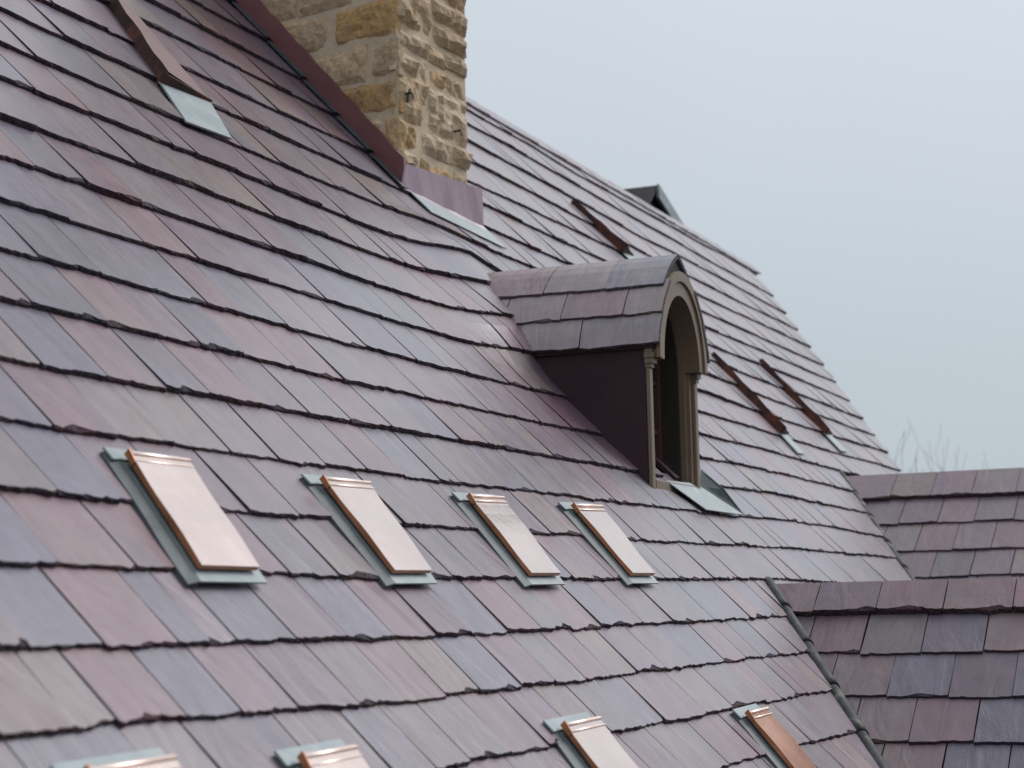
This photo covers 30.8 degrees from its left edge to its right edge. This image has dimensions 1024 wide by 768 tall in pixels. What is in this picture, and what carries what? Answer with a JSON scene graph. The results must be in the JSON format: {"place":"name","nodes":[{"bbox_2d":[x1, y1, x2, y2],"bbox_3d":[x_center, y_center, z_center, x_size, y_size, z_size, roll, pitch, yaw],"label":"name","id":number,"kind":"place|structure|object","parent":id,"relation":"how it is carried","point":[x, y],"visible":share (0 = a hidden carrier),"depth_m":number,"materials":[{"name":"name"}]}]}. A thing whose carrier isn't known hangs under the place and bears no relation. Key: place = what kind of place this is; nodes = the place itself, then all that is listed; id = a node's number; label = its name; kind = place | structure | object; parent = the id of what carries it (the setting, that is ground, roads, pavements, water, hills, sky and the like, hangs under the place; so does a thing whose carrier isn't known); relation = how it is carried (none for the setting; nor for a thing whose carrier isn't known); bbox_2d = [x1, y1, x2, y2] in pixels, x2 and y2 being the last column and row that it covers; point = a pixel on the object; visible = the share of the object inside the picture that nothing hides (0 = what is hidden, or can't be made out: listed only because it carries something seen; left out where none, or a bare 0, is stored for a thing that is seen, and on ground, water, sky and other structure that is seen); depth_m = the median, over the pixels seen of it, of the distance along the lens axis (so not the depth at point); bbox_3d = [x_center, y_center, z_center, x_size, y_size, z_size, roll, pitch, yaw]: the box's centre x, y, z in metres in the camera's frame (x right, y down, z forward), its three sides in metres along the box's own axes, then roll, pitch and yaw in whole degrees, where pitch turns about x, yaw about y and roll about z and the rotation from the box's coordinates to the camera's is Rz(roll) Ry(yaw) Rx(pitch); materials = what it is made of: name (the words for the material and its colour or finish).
{"place":"outdoors","nodes":[
{"label":"outdoors","id":0,"kind":"place"},
{"bbox_2d":[0,0,910,767],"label":"roof","id":1,"kind":"structure","parent":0,"point":[270,302],"depth_m":6.08,"materials":[{"name":"stone"}]},
{"bbox_2d":[49,747,181,767],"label":"copper vent","id":2,"kind":"object","parent":1,"relation":"on","point":[158,757],"visible":1,"depth_m":3.29,"materials":[{"name":"metal"}]},
{"bbox_2d":[108,0,231,138],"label":"copper hood","id":3,"kind":"object","parent":1,"relation":"attached to","point":[190,100],"visible":0.93,"depth_m":7.90,"materials":[{"name":"brown metal"}]},
{"bbox_2d":[100,447,267,587],"bbox_3d":[-0.772,0.314,4.346,0.314,0.336,0.409,-4,-8,23],"label":"copper vent","id":4,"kind":"object","parent":1,"relation":"on","point":[189,525],"visible":1,"depth_m":4.30,"materials":[{"name":"metal"}]},
{"bbox_2d":[273,739,368,767],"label":"copper vent","id":5,"kind":"object","parent":1,"relation":"on","point":[337,753],"visible":1,"depth_m":3.83,"materials":[{"name":"metal"}]},
{"bbox_2d":[229,0,506,248],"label":"stone chimney","id":6,"kind":"object","parent":1,"relation":"on","point":[384,80],"visible":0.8,"depth_m":10.26,"materials":[{"name":"stone"}]},
{"bbox_2d":[300,474,437,588],"bbox_3d":[-0.392,0.414,5.220,0.306,0.332,0.407,-4,-8,23],"label":"copper vent","id":7,"kind":"object","parent":1,"relation":"on","point":[366,524],"visible":1,"depth_m":5.15,"materials":[{"name":"metal"}]},
{"bbox_2d":[450,492,564,588],"bbox_3d":[-0.010,0.513,6.116,0.308,0.335,0.446,-4,-8,23],"label":"copper vent","id":8,"kind":"object","parent":1,"relation":"on","point":[504,533],"visible":1,"depth_m":6.05,"materials":[{"name":"metal"}]},
{"bbox_2d":[543,712,637,767],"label":"copper vent","id":9,"kind":"object","parent":1,"relation":"on","point":[586,740],"visible":1,"depth_m":5.03,"materials":[{"name":"metal"}]},
{"bbox_2d":[571,199,633,258],"bbox_3d":[0.740,-1.191,14.735,0.599,0.612,0.360,-4,-8,23],"label":"copper hood","id":10,"kind":"object","parent":1,"relation":"attached to","point":[620,244],"visible":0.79,"depth_m":14.63,"materials":[{"name":"brown metal"}]},
{"bbox_2d":[556,502,657,586],"bbox_3d":[0.372,0.604,7.035,0.314,0.341,0.466,-4,-8,23],"label":"copper vent","id":11,"kind":"object","parent":1,"relation":"on","point":[605,538],"visible":1,"depth_m":6.95,"materials":[{"name":"metal"}]},
{"bbox_2d":[487,254,743,514],"bbox_3d":[0.206,0.053,9.251,1.596,1.223,1.144,-4,-8,23],"label":"dormer window","id":12,"kind":"structure","parent":1,"relation":"attached to","point":[620,349],"depth_m":8.73,"materials":[{"name":"stone"}]},
{"bbox_2d":[623,184,683,224],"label":"gable roof","id":13,"kind":"structure","parent":1,"relation":"on","point":[654,196],"depth_m":20.16,"materials":[{"name":"grey paint"}]},
{"bbox_2d":[711,352,803,454],"bbox_3d":[1.768,0.123,13.170,0.226,0.839,1.069,3,-8,-29],"label":"copper hood","id":14,"kind":"object","parent":1,"relation":"attached to","point":[772,419],"visible":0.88,"depth_m":13.03,"materials":[{"name":"brown metal"}]},
{"bbox_2d":[730,703,816,767],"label":"copper vent","id":15,"kind":"object","parent":1,"relation":"on","point":[768,733],"visible":1,"depth_m":6.41,"materials":[{"name":"metal"}]},
{"bbox_2d":[759,358,846,452],"bbox_3d":[2.384,0.161,15.024,0.249,0.868,1.103,3,-8,-29],"label":"copper hood","id":16,"kind":"object","parent":1,"relation":"attached to","point":[813,416],"visible":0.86,"depth_m":14.88,"materials":[{"name":"brown metal"}]},
{"bbox_2d":[764,577,1023,767],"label":"wing roof","id":17,"kind":"structure","parent":1,"relation":"attached to","point":[923,673],"depth_m":7.88,"materials":[{"name":"stone"}]},
{"bbox_2d":[839,467,1023,581],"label":"wing roof","id":18,"kind":"structure","parent":1,"relation":"attached to","point":[964,524],"depth_m":12.68,"materials":[{"name":"stone"}]},
{"bbox_2d":[464,0,1023,472],"label":"sky","id":19,"kind":"structure","parent":0,"point":[865,157],"materials":[{"name":"grey"}]},
{"bbox_2d":[887,427,987,471],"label":"bare tree","id":20,"kind":"object","parent":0,"point":[916,461],"visible":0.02,"depth_m":53.31,"materials":[{"name":"grey plant"}]},
{"bbox_2d":[908,420,973,470],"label":"bare tree","id":21,"kind":"object","parent":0,"point":[936,455],"visible":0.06,"depth_m":61.68,"materials":[{"name":"grey plant"}]}
]}

